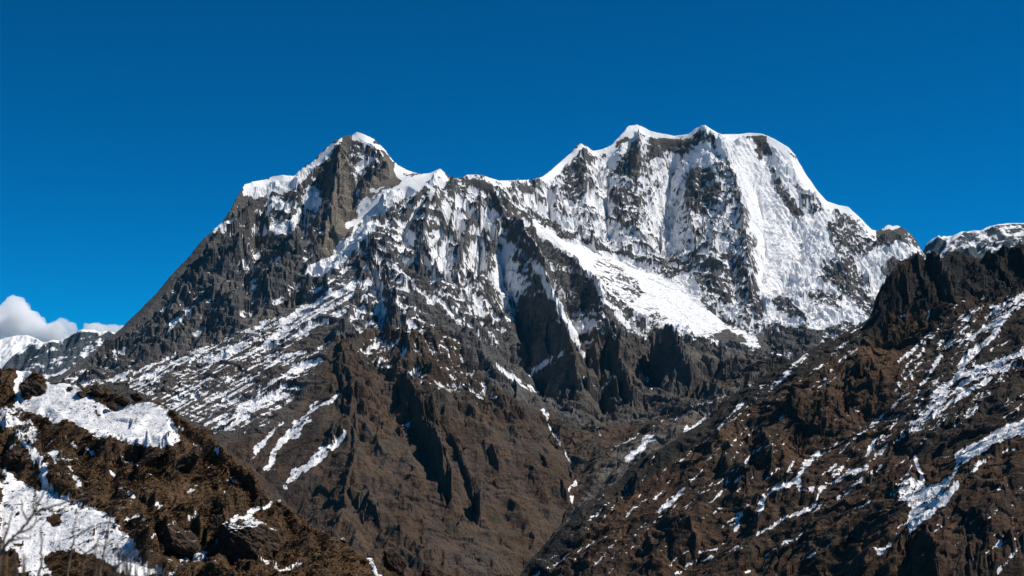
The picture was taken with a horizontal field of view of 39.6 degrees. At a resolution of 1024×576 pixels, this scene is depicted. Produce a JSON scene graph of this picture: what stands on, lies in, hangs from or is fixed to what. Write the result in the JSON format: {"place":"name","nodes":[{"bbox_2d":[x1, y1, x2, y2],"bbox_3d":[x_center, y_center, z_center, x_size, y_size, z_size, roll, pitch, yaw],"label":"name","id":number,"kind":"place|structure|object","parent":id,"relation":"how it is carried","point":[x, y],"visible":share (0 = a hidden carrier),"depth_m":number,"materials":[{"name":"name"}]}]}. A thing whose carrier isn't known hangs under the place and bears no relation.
{"place":"outdoors","nodes":[
{"label":"outdoors","id":0,"kind":"place"},
{"bbox_2d":[0,335,42,367],"bbox_3d":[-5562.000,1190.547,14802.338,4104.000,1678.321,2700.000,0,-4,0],"label":"snow mountain","id":1,"kind":"structure","parent":0,"point":[10,347],"depth_m":14846.91,"materials":[{"name":"white snow"}]},
{"bbox_2d":[1,329,114,381],"bbox_3d":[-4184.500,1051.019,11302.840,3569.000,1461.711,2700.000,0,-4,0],"label":"mountain","id":2,"kind":"structure","parent":0,"point":[50,360],"depth_m":11326.71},
{"bbox_2d":[0,367,397,575],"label":"snowy hillside","id":3,"kind":"structure","parent":0,"point":[81,418],"depth_m":257.98,"materials":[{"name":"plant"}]},
{"bbox_2d":[2,448,24,470],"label":"boulder","id":4,"kind":"object","parent":3,"relation":"on","point":[12,457],"visible":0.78,"depth_m":273.66,"materials":[{"name":"stone"}]},
{"bbox_2d":[19,379,45,396],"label":"boulder","id":5,"kind":"object","parent":3,"relation":"on","point":[28,387],"visible":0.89,"depth_m":297.41,"materials":[{"name":"stone"}]},
{"bbox_2d":[76,391,86,398],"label":"boulder","id":6,"kind":"object","parent":3,"relation":"on","point":[81,394],"visible":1,"depth_m":293.44,"materials":[{"name":"stone"}]},
{"bbox_2d":[89,385,104,396],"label":"boulder","id":7,"kind":"object","parent":3,"relation":"on","point":[96,390],"visible":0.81,"depth_m":293.14,"materials":[{"name":"stone"}]},
{"bbox_2d":[108,402,117,410],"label":"boulder","id":8,"kind":"object","parent":3,"relation":"on","point":[112,406],"visible":1,"depth_m":287.54,"materials":[{"name":"stone"}]},
{"bbox_2d":[122,398,129,403],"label":"boulder","id":9,"kind":"object","parent":3,"relation":"on","point":[125,400],"visible":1,"depth_m":288.35,"materials":[{"name":"stone"}]},
{"bbox_2d":[130,392,144,401],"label":"boulder","id":10,"kind":"object","parent":3,"relation":"on","point":[137,397],"visible":1,"depth_m":248.69,"materials":[{"name":"stone"}]},
{"bbox_2d":[132,448,168,467],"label":"boulder","id":11,"kind":"object","parent":3,"relation":"on","point":[151,457],"visible":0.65,"depth_m":265.69,"materials":[{"name":"stone"}]},
{"bbox_2d":[157,524,199,558],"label":"boulder","id":12,"kind":"object","parent":3,"relation":"on","point":[177,541],"visible":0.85,"depth_m":240.12,"materials":[{"name":"stone"}]},
{"bbox_2d":[176,448,201,472],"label":"boulder","id":13,"kind":"object","parent":3,"relation":"on","point":[188,461],"visible":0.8,"depth_m":265.02,"materials":[{"name":"stone"}]},
{"bbox_2d":[210,514,223,537],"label":"boulder","id":14,"kind":"object","parent":3,"relation":"on","point":[217,522],"visible":0.66,"depth_m":243.70,"materials":[{"name":"stone"}]},
{"bbox_2d":[221,516,284,559],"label":"boulder","id":15,"kind":"object","parent":3,"relation":"on","point":[248,538],"visible":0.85,"depth_m":237.72,"materials":[{"name":"stone"}]},
{"bbox_2d":[252,490,263,499],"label":"boulder","id":16,"kind":"object","parent":3,"relation":"on","point":[256,495],"visible":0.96,"depth_m":254.42,"materials":[{"name":"stone"}]},
{"bbox_2d":[276,500,281,506],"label":"boulder","id":17,"kind":"object","parent":3,"relation":"on","point":[278,503],"visible":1,"depth_m":247.69,"materials":[{"name":"stone"}]},
{"bbox_2d":[340,537,348,544],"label":"boulder","id":18,"kind":"object","parent":3,"relation":"on","point":[343,540],"visible":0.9,"depth_m":247.06,"materials":[{"name":"stone"}]},
{"bbox_2d":[383,550,406,575],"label":"boulder","id":19,"kind":"object","parent":3,"relation":"on","point":[395,562],"visible":0.95,"depth_m":246.34,"materials":[{"name":"stone"}]},
{"bbox_2d":[421,566,435,575],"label":"boulder","id":20,"kind":"object","parent":3,"relation":"on","point":[428,571],"visible":1,"depth_m":246.42,"materials":[{"name":"stone"}]},
{"bbox_2d":[50,125,925,575],"bbox_3d":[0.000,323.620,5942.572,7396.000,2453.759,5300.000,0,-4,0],"label":"mountain","id":21,"kind":"structure","parent":0,"point":[364,345],"depth_m":5253.00,"materials":[{"name":"grey stone"}]},
{"bbox_2d":[0,0,1023,341],"label":"sky","id":22,"kind":"structure","parent":0,"point":[130,130],"materials":[{"name":"blue"}]},
{"bbox_2d":[437,244,1023,575],"bbox_3d":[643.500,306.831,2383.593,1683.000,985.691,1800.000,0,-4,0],"label":"rocky ridge","id":23,"kind":"structure","parent":0,"point":[886,438],"depth_m":2273.99,"materials":[{"name":"brown stone"}]},
{"bbox_2d":[923,223,1023,257],"bbox_3d":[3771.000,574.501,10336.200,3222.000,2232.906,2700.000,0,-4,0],"label":"peak","id":24,"kind":"structure","parent":0,"point":[980,243],"depth_m":10399.24,"materials":[{"name":"white snow"}]},
{"bbox_3d":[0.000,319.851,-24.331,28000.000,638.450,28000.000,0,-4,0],"label":"ground","id":25,"kind":"structure","parent":0,"visible":0},
{"bbox_2d":[0,550,25,575],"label":"dry grass tuft","id":26,"kind":"object","parent":25,"relation":"on","point":[15,571],"visible":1,"depth_m":2.36,"materials":[{"name":"plant"}]},
{"bbox_2d":[0,481,95,575],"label":"bare bush","id":27,"kind":"object","parent":25,"relation":"on","point":[3,546],"visible":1,"depth_m":2.67,"materials":[{"name":"grey plant"}]},
{"bbox_2d":[66,490,142,575],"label":"bare bush","id":28,"kind":"object","parent":25,"relation":"on","point":[82,568],"visible":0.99,"depth_m":2.96,"materials":[{"name":"grey plant"}]},
{"bbox_2d":[93,543,163,575],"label":"dry grass tuft","id":29,"kind":"object","parent":25,"relation":"on","point":[126,572],"visible":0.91,"depth_m":3.08,"materials":[{"name":"plant"}]}
]}

